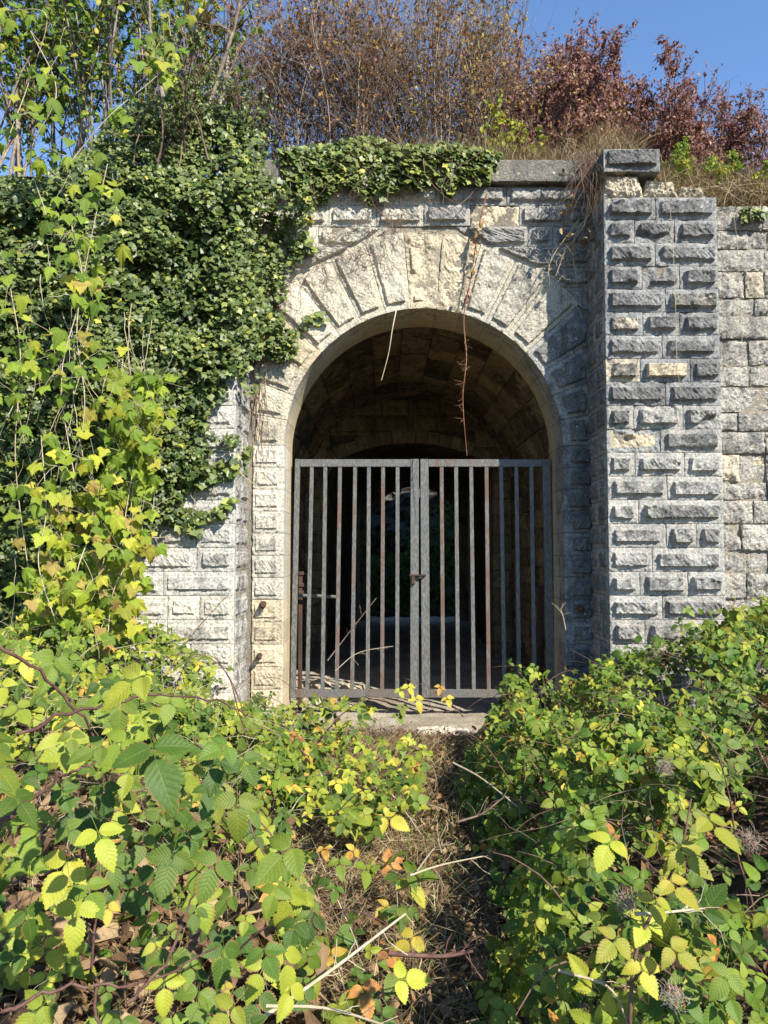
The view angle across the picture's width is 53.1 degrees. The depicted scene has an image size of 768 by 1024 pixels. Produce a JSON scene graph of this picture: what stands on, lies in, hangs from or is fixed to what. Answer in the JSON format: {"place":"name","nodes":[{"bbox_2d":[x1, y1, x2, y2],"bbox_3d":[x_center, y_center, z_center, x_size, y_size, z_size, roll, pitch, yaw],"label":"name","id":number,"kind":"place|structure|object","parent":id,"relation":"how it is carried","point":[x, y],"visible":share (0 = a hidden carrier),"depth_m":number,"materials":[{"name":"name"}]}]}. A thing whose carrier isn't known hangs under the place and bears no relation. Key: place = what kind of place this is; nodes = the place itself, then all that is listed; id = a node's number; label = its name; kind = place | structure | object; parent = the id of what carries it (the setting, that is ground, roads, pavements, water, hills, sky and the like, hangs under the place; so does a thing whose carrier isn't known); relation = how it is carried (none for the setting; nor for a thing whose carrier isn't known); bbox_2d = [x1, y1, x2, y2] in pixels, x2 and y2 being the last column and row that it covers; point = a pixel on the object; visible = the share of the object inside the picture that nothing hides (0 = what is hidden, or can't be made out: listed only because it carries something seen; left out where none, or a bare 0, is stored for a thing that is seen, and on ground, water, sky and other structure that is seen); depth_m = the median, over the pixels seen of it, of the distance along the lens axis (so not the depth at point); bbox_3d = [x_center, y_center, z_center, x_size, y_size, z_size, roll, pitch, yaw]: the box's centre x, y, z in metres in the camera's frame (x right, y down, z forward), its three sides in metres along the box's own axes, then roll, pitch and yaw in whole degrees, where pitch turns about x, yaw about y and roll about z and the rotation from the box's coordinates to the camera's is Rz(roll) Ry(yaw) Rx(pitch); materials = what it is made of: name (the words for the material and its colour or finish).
{"place":"outdoors","nodes":[
{"label":"outdoors","id":0,"kind":"place"},
{"bbox_2d":[0,0,767,176],"label":"sky","id":1,"kind":"structure","parent":0,"point":[733,33],"materials":[{"name":"blue"}]},
{"bbox_2d":[1,611,767,1023],"bbox_3d":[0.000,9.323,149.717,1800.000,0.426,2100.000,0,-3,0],"label":"ground","id":2,"kind":"structure","parent":0,"point":[737,881],"depth_m":3.65,"materials":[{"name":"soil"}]},
{"bbox_2d":[0,211,126,713],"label":"rubble wall","id":3,"kind":"structure","parent":2,"relation":"on","point":[117,296],"depth_m":6.90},
{"bbox_2d":[0,95,435,629],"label":"ivy","id":4,"kind":"object","parent":3,"relation":"attached to","point":[195,294],"visible":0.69,"depth_m":6.40,"materials":[{"name":"green plant"}]},
{"bbox_2d":[23,164,132,527],"bbox_3d":[-2.199,-1.206,5.430,0.817,2.654,0.611,0,-3,0],"label":"hop vine","id":5,"kind":"object","parent":4,"relation":"hanging from","point":[92,308],"visible":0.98,"depth_m":5.45,"materials":[{"name":"green plant"}]},
{"bbox_2d":[0,0,196,225],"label":"hop vine","id":6,"kind":"object","parent":4,"relation":"attached to","point":[161,64],"visible":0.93,"depth_m":6.12,"materials":[{"name":"green plant"}]},
{"bbox_2d":[72,346,191,646],"bbox_3d":[-1.933,-0.121,5.765,0.918,2.267,0.629,-1,-3,23],"label":"hop vine","id":7,"kind":"object","parent":4,"relation":"hanging from","point":[134,428],"visible":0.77,"depth_m":5.72,"materials":[{"name":"green plant"}]},
{"bbox_2d":[103,36,224,190],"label":"ivied shrub","id":8,"kind":"object","parent":4,"relation":"on","point":[206,76],"visible":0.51,"depth_m":6.54,"materials":[{"name":"green plant"}]},
{"bbox_2d":[159,497,240,539],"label":"ivy sprig","id":9,"kind":"object","parent":4,"relation":"attached to","point":[188,523],"visible":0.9,"depth_m":6.55,"materials":[{"name":"green plant"}]},
{"bbox_2d":[165,445,254,499],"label":"ivy sprig","id":10,"kind":"object","parent":4,"relation":"attached to","point":[209,481],"visible":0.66,"depth_m":6.58,"materials":[{"name":"green plant"}]},
{"bbox_2d":[153,24,278,179],"bbox_3d":[-1.431,-3.525,6.695,0.962,1.055,1.565,0,-3,0],"label":"ivied shrub","id":11,"kind":"object","parent":4,"relation":"on","point":[194,41],"visible":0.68,"depth_m":6.66,"materials":[{"name":"green plant"}]},
{"bbox_2d":[0,639,325,1023],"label":"bramble bush","id":12,"kind":"object","parent":2,"relation":"on","point":[169,782],"visible":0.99,"depth_m":1.67,"materials":[{"name":"green plant"}]},
{"bbox_2d":[0,766,339,1023],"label":"leaf litter","id":13,"kind":"object","parent":2,"relation":"on","point":[110,971],"visible":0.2,"depth_m":2.69,"materials":[{"name":"plant"}]},
{"bbox_2d":[0,614,387,839],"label":"bramble bush","id":14,"kind":"object","parent":2,"relation":"on","point":[198,719],"visible":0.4,"depth_m":5.12,"materials":[{"name":"green plant"}]},
{"bbox_2d":[0,247,82,636],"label":"hop vine","id":15,"kind":"object","parent":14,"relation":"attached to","point":[29,350],"visible":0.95,"depth_m":5.40,"materials":[{"name":"green plant"}]},
{"bbox_2d":[0,444,173,664],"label":"hop vine","id":16,"kind":"object","parent":14,"relation":"attached to","point":[88,528],"visible":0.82,"depth_m":5.49,"materials":[{"name":"green plant"}]},
{"bbox_2d":[328,598,375,659],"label":"dry stalk","id":17,"kind":"object","parent":14,"relation":"on","point":[353,627],"visible":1,"depth_m":6.36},
{"bbox_2d":[0,671,396,1022],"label":"bramble bush","id":18,"kind":"object","parent":2,"relation":"on","point":[261,793],"visible":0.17,"depth_m":3.77,"materials":[{"name":"green plant"}]},
{"bbox_2d":[0,575,428,1023],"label":"dead twigs","id":19,"kind":"object","parent":2,"relation":"on","point":[248,749],"visible":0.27,"depth_m":4.35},
{"bbox_2d":[168,590,230,670],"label":"dry stalk","id":20,"kind":"object","parent":19,"relation":"on","point":[197,628],"visible":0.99,"depth_m":5.56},
{"bbox_2d":[0,742,463,1023],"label":"dry thatch","id":21,"kind":"object","parent":2,"relation":"on","point":[80,788],"visible":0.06,"depth_m":3.41,"materials":[{"name":"brown plant"}]},
{"bbox_2d":[14,704,598,1023],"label":"dry thatch","id":22,"kind":"object","parent":2,"relation":"on","point":[369,855],"visible":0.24,"depth_m":3.68,"materials":[{"name":"brown plant"}]},
{"bbox_2d":[409,852,489,885],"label":"dry stalk","id":23,"kind":"object","parent":22,"relation":"on","point":[429,868],"visible":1,"depth_m":3.23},
{"bbox_2d":[266,992,397,1023],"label":"dry stalk","id":24,"kind":"object","parent":2,"relation":"on","point":[322,1008],"visible":0.97,"depth_m":1.83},
{"bbox_2d":[226,747,439,1023],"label":"bramble seedling","id":25,"kind":"object","parent":2,"relation":"on","point":[367,999],"visible":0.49,"depth_m":2.84,"materials":[{"name":"green plant"}]},
{"bbox_2d":[389,933,483,979],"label":"dry stalk","id":26,"kind":"object","parent":25,"relation":"on","point":[429,956],"visible":0.98,"depth_m":2.33,"materials":[{"name":"brown plant"}]},
{"bbox_2d":[264,913,414,1016],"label":"dry stalk","id":27,"kind":"object","parent":2,"relation":"on","point":[311,984],"visible":0.86,"depth_m":2.09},
{"bbox_2d":[254,677,446,840],"bbox_3d":[-0.270,1.532,5.052,1.381,0.652,3.115,0,-3,0],"label":"bramble bush","id":28,"kind":"object","parent":2,"relation":"on","point":[347,817],"visible":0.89,"depth_m":4.54,"materials":[{"name":"green plant"}]},
{"bbox_2d":[353,678,463,723],"bbox_3d":[0.196,1.574,6.420,0.938,0.367,0.129,0,-3,0],"label":"bramble spray","id":29,"kind":"object","parent":28,"relation":"attached to","point":[418,705],"visible":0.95,"depth_m":6.42,"materials":[{"name":"yellow plant"}]},
{"bbox_2d":[51,721,719,1023],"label":"leaf litter","id":30,"kind":"object","parent":2,"relation":"on","point":[459,984],"visible":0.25,"depth_m":3.58,"materials":[{"name":"plant"}]},
{"bbox_2d":[370,487,459,611],"bbox_3d":[0.500,0.278,21.537,9.000,5.500,0.932,0,-3,0],"label":"rock face","id":31,"kind":"object","parent":2,"relation":"on","point":[390,519],"visible":0.05,"depth_m":21.53},
{"bbox_2d":[370,501,459,616],"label":"shrub","id":32,"kind":"object","parent":2,"relation":"on","point":[374,573],"visible":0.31,"depth_m":19.98,"materials":[{"name":"green plant"}]},
{"bbox_2d":[324,715,513,754],"bbox_3d":[0.294,2.002,6.666,2.296,0.478,1.228,0,-3,0],"label":"threshold debris","id":33,"kind":"object","parent":2,"relation":"on","point":[458,737],"visible":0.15,"depth_m":6.69,"materials":[{"name":"brown plant"}]},
{"bbox_2d":[291,327,548,683],"bbox_3d":[0.730,-0.062,13.146,8.000,5.500,10.650,0,-3,0],"label":"vaulted passage","id":34,"kind":"object","parent":2,"relation":"on","point":[354,406],"visible":0.44,"depth_m":11.94,"materials":[{"name":"stone"}]},
{"bbox_2d":[119,149,725,725],"bbox_3d":[0.375,-0.480,7.200,6.100,5.712,1.311,0,-3,0],"label":"stone gateway","id":35,"kind":"object","parent":2,"relation":"on","point":[603,349],"visible":0.71,"depth_m":7.09,"materials":[{"name":"stone"}]},
{"bbox_2d":[277,340,298,363],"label":"ivy sprig","id":36,"kind":"object","parent":35,"relation":"attached to","point":[285,360],"visible":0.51,"depth_m":7.18,"materials":[{"name":"green plant"}]},
{"bbox_2d":[284,230,318,260],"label":"ivy sprig","id":37,"kind":"object","parent":35,"relation":"attached to","point":[309,248],"visible":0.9,"depth_m":7.23,"materials":[{"name":"green plant"}]},
{"bbox_2d":[301,311,329,329],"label":"ivy sprig","id":38,"kind":"object","parent":35,"relation":"attached to","point":[312,318],"visible":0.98,"depth_m":7.22,"materials":[{"name":"green plant"}]},
{"bbox_2d":[290,459,425,697],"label":"iron gate","id":39,"kind":"structure","parent":35,"relation":"attached to","point":[368,692],"depth_m":7.66,"materials":[{"name":"metal"}]},
{"bbox_2d":[266,131,503,270],"bbox_3d":[-0.062,-3.033,7.464,2.428,1.544,0.673,0,-3,0],"label":"ivy","id":40,"kind":"object","parent":35,"relation":"attached to","point":[299,156],"visible":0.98,"depth_m":7.23,"materials":[{"name":"green plant"}]},
{"bbox_2d":[455,194,486,453],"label":"red creeper","id":41,"kind":"object","parent":35,"relation":"hanging from","point":[480,226],"visible":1,"depth_m":7.20,"materials":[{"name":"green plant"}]},
{"bbox_2d":[420,459,554,697],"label":"iron gate","id":42,"kind":"structure","parent":35,"relation":"attached to","point":[473,692],"depth_m":7.66,"materials":[{"name":"metal"}]},
{"bbox_2d":[530,147,635,289],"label":"root tuft","id":43,"kind":"object","parent":35,"relation":"attached to","point":[588,167],"visible":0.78,"depth_m":7.00,"materials":[{"name":"brown plant"}]},
{"bbox_2d":[660,154,680,392],"bbox_3d":[2.489,-2.076,6.678,0.141,2.128,0.004,0,-3,0],"label":"vine thread","id":44,"kind":"object","parent":35,"relation":"hanging from","point":[674,275],"visible":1,"depth_m":6.67},
{"bbox_2d":[671,156,767,206],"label":"yellow bush","id":45,"kind":"object","parent":35,"relation":"on","point":[714,165],"visible":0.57,"depth_m":6.91,"materials":[{"name":"green plant"}]},
{"bbox_2d":[417,822,452,870],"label":"dry stalk","id":46,"kind":"object","parent":2,"relation":"on","point":[424,860],"visible":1,"depth_m":3.13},
{"bbox_2d":[442,653,767,1023],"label":"bramble bush","id":47,"kind":"object","parent":2,"relation":"on","point":[514,961],"visible":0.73,"depth_m":3.37,"materials":[{"name":"green plant"}]},
{"bbox_2d":[447,575,767,952],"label":"bush","id":48,"kind":"object","parent":2,"relation":"on","point":[622,831],"visible":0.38,"depth_m":3.66,"materials":[{"name":"plant"}]},
{"bbox_2d":[458,787,508,822],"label":"dry stalk","id":49,"kind":"object","parent":48,"relation":"on","point":[477,815],"visible":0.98,"depth_m":3.53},
{"bbox_2d":[453,762,516,809],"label":"dry stalk","id":50,"kind":"object","parent":48,"relation":"on","point":[475,774],"visible":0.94,"depth_m":4.29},
{"bbox_2d":[650,755,674,780],"bbox_3d":[1.042,0.939,2.853,0.086,0.110,0.094,0,-3,0],"label":"seed head","id":51,"kind":"object","parent":48,"relation":"on","point":[667,767],"visible":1,"depth_m":2.85},
{"bbox_2d":[449,596,767,827],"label":"bramble bush","id":52,"kind":"object","parent":2,"relation":"on","point":[735,630],"visible":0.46,"depth_m":5.27,"materials":[{"name":"green plant"}]},
{"bbox_2d":[469,668,767,986],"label":"clematis vine","id":53,"kind":"object","parent":2,"relation":"on","point":[694,880],"visible":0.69,"depth_m":3.34,"materials":[{"name":"green plant"}]},
{"bbox_2d":[479,832,767,1023],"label":"bramble bush","id":54,"kind":"object","parent":2,"relation":"on","point":[723,987],"visible":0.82,"depth_m":2.01,"materials":[{"name":"green plant"}]},
{"bbox_2d":[558,962,647,1023],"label":"dry stalk","id":55,"kind":"object","parent":54,"relation":"attached to","point":[589,979],"visible":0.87,"depth_m":1.84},
{"bbox_2d":[587,798,740,1023],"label":"bramble spray","id":56,"kind":"object","parent":54,"relation":"attached to","point":[604,858],"visible":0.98,"depth_m":1.66,"materials":[{"name":"yellow plant"}]},
{"bbox_2d":[654,976,691,1014],"bbox_3d":[0.581,0.973,1.552,0.068,0.081,0.068,0,-3,0],"label":"seed head","id":57,"kind":"object","parent":54,"relation":"attached to","point":[671,992],"visible":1,"depth_m":1.55},
{"bbox_2d":[634,870,725,948],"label":"dry stalk","id":58,"kind":"object","parent":54,"relation":"on","point":[686,910],"visible":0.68,"depth_m":1.66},
{"bbox_2d":[606,884,646,920],"bbox_3d":[0.520,0.847,1.658,0.077,0.067,0.072,0,-3,0],"label":"seed head","id":59,"kind":"object","parent":58,"relation":"attached to","point":[628,901],"visible":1,"depth_m":1.66},
{"bbox_2d":[732,824,764,860],"bbox_3d":[0.878,0.793,1.865,0.079,0.083,0.086,3,-4,-44],"label":"seed head","id":60,"kind":"object","parent":54,"relation":"attached to","point":[750,838],"visible":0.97,"depth_m":1.86},
{"bbox_2d":[484,594,767,773],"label":"clematis vine","id":61,"kind":"object","parent":2,"relation":"on","point":[732,656],"visible":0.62,"depth_m":4.83,"materials":[{"name":"green plant"}]},
{"bbox_2d":[484,705,767,1023],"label":"leaf litter","id":62,"kind":"object","parent":2,"relation":"on","point":[761,788],"visible":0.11,"depth_m":3.76,"materials":[{"name":"plant"}]},
{"bbox_2d":[716,206,767,714],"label":"rubble wall","id":63,"kind":"structure","parent":2,"relation":"on","point":[744,402],"depth_m":6.84,"materials":[{"name":"stone"}]},
{"bbox_2d":[650,153,767,230],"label":"hanging grass","id":64,"kind":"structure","parent":63,"relation":"on","point":[723,195],"depth_m":6.86,"materials":[{"name":"plant"}]},
{"bbox_2d":[739,206,767,225],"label":"ivy sprig","id":65,"kind":"object","parent":63,"relation":"attached to","point":[758,213],"visible":0.98,"depth_m":6.83,"materials":[{"name":"green plant"}]},
{"bbox_2d":[2,177,767,210],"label":"earth mound","id":66,"kind":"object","parent":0,"point":[26,204],"depth_m":7.71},
{"bbox_2d":[0,0,90,207],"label":"sapling","id":67,"kind":"object","parent":66,"relation":"on","point":[17,149],"visible":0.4,"depth_m":7.97,"materials":[{"name":"green plant"}]},
{"bbox_2d":[0,0,100,167],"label":"sapling","id":68,"kind":"object","parent":66,"relation":"on","point":[32,53],"visible":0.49,"depth_m":7.92,"materials":[{"name":"green plant"}]},
{"bbox_2d":[5,0,156,166],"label":"sapling","id":69,"kind":"object","parent":66,"relation":"on","point":[69,113],"visible":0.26,"depth_m":8.43,"materials":[{"name":"green plant"}]},
{"bbox_2d":[0,0,241,176],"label":"sapling","id":70,"kind":"object","parent":66,"relation":"on","point":[111,22],"visible":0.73,"depth_m":7.74,"materials":[{"name":"green plant"}]},
{"bbox_2d":[37,0,234,176],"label":"sapling","id":71,"kind":"object","parent":66,"relation":"on","point":[135,82],"visible":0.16,"depth_m":8.46,"materials":[{"name":"green plant"}]},
{"bbox_2d":[52,0,263,181],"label":"sapling","id":72,"kind":"object","parent":66,"relation":"on","point":[201,8],"visible":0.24,"depth_m":7.97,"materials":[{"name":"green plant"}]},
{"bbox_2d":[102,0,251,144],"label":"bare sapling","id":73,"kind":"object","parent":66,"relation":"on","point":[162,92],"visible":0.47,"depth_m":7.34,"materials":[{"name":"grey plant"}]},
{"bbox_2d":[168,0,274,154],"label":"bare sapling","id":74,"kind":"object","parent":66,"relation":"on","point":[226,60],"visible":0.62,"depth_m":7.30,"materials":[{"name":"grey plant"}]},
{"bbox_2d":[162,0,321,175],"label":"thicket shrub","id":75,"kind":"object","parent":66,"relation":"on","point":[238,58],"visible":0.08,"depth_m":9.40,"materials":[{"name":"brown plant"}]},
{"bbox_2d":[218,0,355,172],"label":"thicket shrub","id":76,"kind":"object","parent":66,"relation":"on","point":[267,81],"visible":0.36,"depth_m":8.85,"materials":[{"name":"brown plant"}]},
{"bbox_2d":[209,0,408,159],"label":"thicket shrub","id":77,"kind":"object","parent":66,"relation":"on","point":[282,133],"visible":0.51,"depth_m":8.47,"materials":[{"name":"brown plant"}]},
{"bbox_2d":[247,0,486,159],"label":"thicket shrub","id":78,"kind":"object","parent":66,"relation":"on","point":[328,126],"visible":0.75,"depth_m":8.15,"materials":[{"name":"brown plant"}]},
{"bbox_2d":[263,0,510,150],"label":"thicket shrub","id":79,"kind":"object","parent":66,"relation":"on","point":[354,69],"visible":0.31,"depth_m":8.52,"materials":[{"name":"brown plant"}]},
{"bbox_2d":[302,0,499,159],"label":"thicket shrub","id":80,"kind":"object","parent":66,"relation":"on","point":[377,10],"visible":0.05,"depth_m":9.41,"materials":[{"name":"brown plant"}]},
{"bbox_2d":[321,0,578,152],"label":"thicket shrub","id":81,"kind":"object","parent":66,"relation":"on","point":[436,113],"visible":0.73,"depth_m":8.01,"materials":[{"name":"brown plant"}]},
{"bbox_2d":[371,0,562,156],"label":"thicket shrub","id":82,"kind":"object","parent":66,"relation":"on","point":[469,56],"visible":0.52,"depth_m":8.34,"materials":[{"name":"brown plant"}]},
{"bbox_2d":[424,0,563,154],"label":"thicket shrub","id":83,"kind":"object","parent":66,"relation":"on","point":[505,56],"visible":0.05,"depth_m":9.18,"materials":[{"name":"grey plant"}]},
{"bbox_2d":[423,0,579,159],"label":"dogwood shrub","id":84,"kind":"object","parent":66,"relation":"on","point":[520,56],"visible":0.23,"depth_m":8.64,"materials":[{"name":"brown plant"}]},
{"bbox_2d":[474,89,548,158],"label":"yellow shrub","id":85,"kind":"object","parent":66,"relation":"on","point":[499,119],"visible":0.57,"depth_m":7.61,"materials":[{"name":"green plant"}]},
{"bbox_2d":[459,29,586,159],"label":"dogwood shrub","id":86,"kind":"object","parent":66,"relation":"on","point":[566,47],"visible":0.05,"depth_m":9.21,"materials":[{"name":"brown plant"}]},
{"bbox_2d":[451,29,607,160],"bbox_3d":[1.618,-4.261,8.957,1.868,2.214,1.805,0,-3,0],"label":"dogwood shrub","id":87,"kind":"object","parent":66,"relation":"on","point":[518,112],"visible":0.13,"depth_m":8.75,"materials":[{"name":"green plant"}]},
{"bbox_2d":[343,99,767,206],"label":"dry grass","id":88,"kind":"structure","parent":66,"relation":"on","point":[596,146],"depth_m":7.20,"materials":[{"name":"plant"}]},
{"bbox_2d":[504,8,644,158],"bbox_3d":[1.821,-4.461,9.065,2.435,2.578,1.522,-1,-3,23],"label":"dogwood shrub","id":89,"kind":"object","parent":66,"relation":"on","point":[602,44],"visible":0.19,"depth_m":8.71,"materials":[{"name":"red plant"}]},
{"bbox_2d":[518,59,635,174],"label":"dogwood shrub","id":90,"kind":"object","parent":66,"relation":"on","point":[573,88],"visible":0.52,"depth_m":8.00,"materials":[{"name":"red plant"}]},
{"bbox_2d":[544,39,647,157],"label":"dogwood shrub","id":91,"kind":"object","parent":66,"relation":"on","point":[554,68],"visible":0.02,"depth_m":8.75,"materials":[{"name":"red plant"}]},
{"bbox_2d":[550,19,698,170],"bbox_3d":[2.810,-4.198,8.752,1.539,2.009,2.021,-2,-3,29],"label":"dogwood shrub","id":92,"kind":"object","parent":66,"relation":"on","point":[613,54],"visible":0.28,"depth_m":8.44,"materials":[{"name":"red plant"}]},
{"bbox_2d":[615,30,736,176],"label":"dogwood shrub","id":93,"kind":"object","parent":66,"relation":"on","point":[672,70],"visible":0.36,"depth_m":8.58,"materials":[{"name":"red plant"}]},
{"bbox_2d":[646,104,731,176],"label":"dogwood shrub","id":94,"kind":"object","parent":66,"relation":"on","point":[695,132],"visible":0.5,"depth_m":8.22,"materials":[{"name":"red plant"}]},
{"bbox_2d":[637,135,745,185],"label":"box bush","id":95,"kind":"object","parent":66,"relation":"on","point":[682,147],"visible":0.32,"depth_m":6.93,"materials":[{"name":"green plant"}]},
{"bbox_2d":[682,59,767,168],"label":"dogwood shrub","id":96,"kind":"object","parent":66,"relation":"on","point":[703,101],"visible":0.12,"depth_m":9.16,"materials":[{"name":"red plant"}]},
{"bbox_2d":[686,82,764,176],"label":"dogwood shrub","id":97,"kind":"object","parent":66,"relation":"on","point":[729,124],"visible":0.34,"depth_m":8.85,"materials":[{"name":"red plant"}]},
{"bbox_2d":[715,84,767,176],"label":"dogwood shrub","id":98,"kind":"object","parent":66,"relation":"on","point":[748,120],"visible":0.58,"depth_m":8.65,"materials":[{"name":"red plant"}]},
{"bbox_2d":[291,616,551,736],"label":"passage floor","id":99,"kind":"structure","parent":0,"point":[482,707],"depth_m":10.41,"materials":[{"name":"concrete"}]},
{"bbox_2d":[298,571,303,712],"bbox_3d":[-0.860,1.339,7.891,0.068,1.452,0.070,0,-3,0],"label":"iron post","id":100,"kind":"object","parent":99,"relation":"on","point":[300,583],"visible":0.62,"depth_m":7.88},
{"bbox_2d":[298,594,335,598],"bbox_3d":[-0.700,0.857,7.826,0.424,0.052,0.036,0,-3,0],"label":"iron bolt","id":101,"kind":"object","parent":100,"relation":"attached to","point":[318,596],"visible":0.73,"depth_m":7.81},
{"bbox_2d":[415,726,468,735],"bbox_3d":[0.535,2.064,7.032,0.503,0.181,0.218,0,-3,0],"label":"threshold stone","id":102,"kind":"object","parent":99,"relation":"on","point":[442,730],"visible":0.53,"depth_m":7.01,"materials":[{"name":"stone"}]},
{"bbox_2d":[535,586,544,708],"bbox_3d":[1.608,1.412,7.887,0.100,1.305,0.100,0,-3,0],"label":"iron post","id":103,"kind":"object","parent":99,"relation":"on","point":[539,591],"visible":0.65,"depth_m":7.87,"materials":[{"name":"metal"}]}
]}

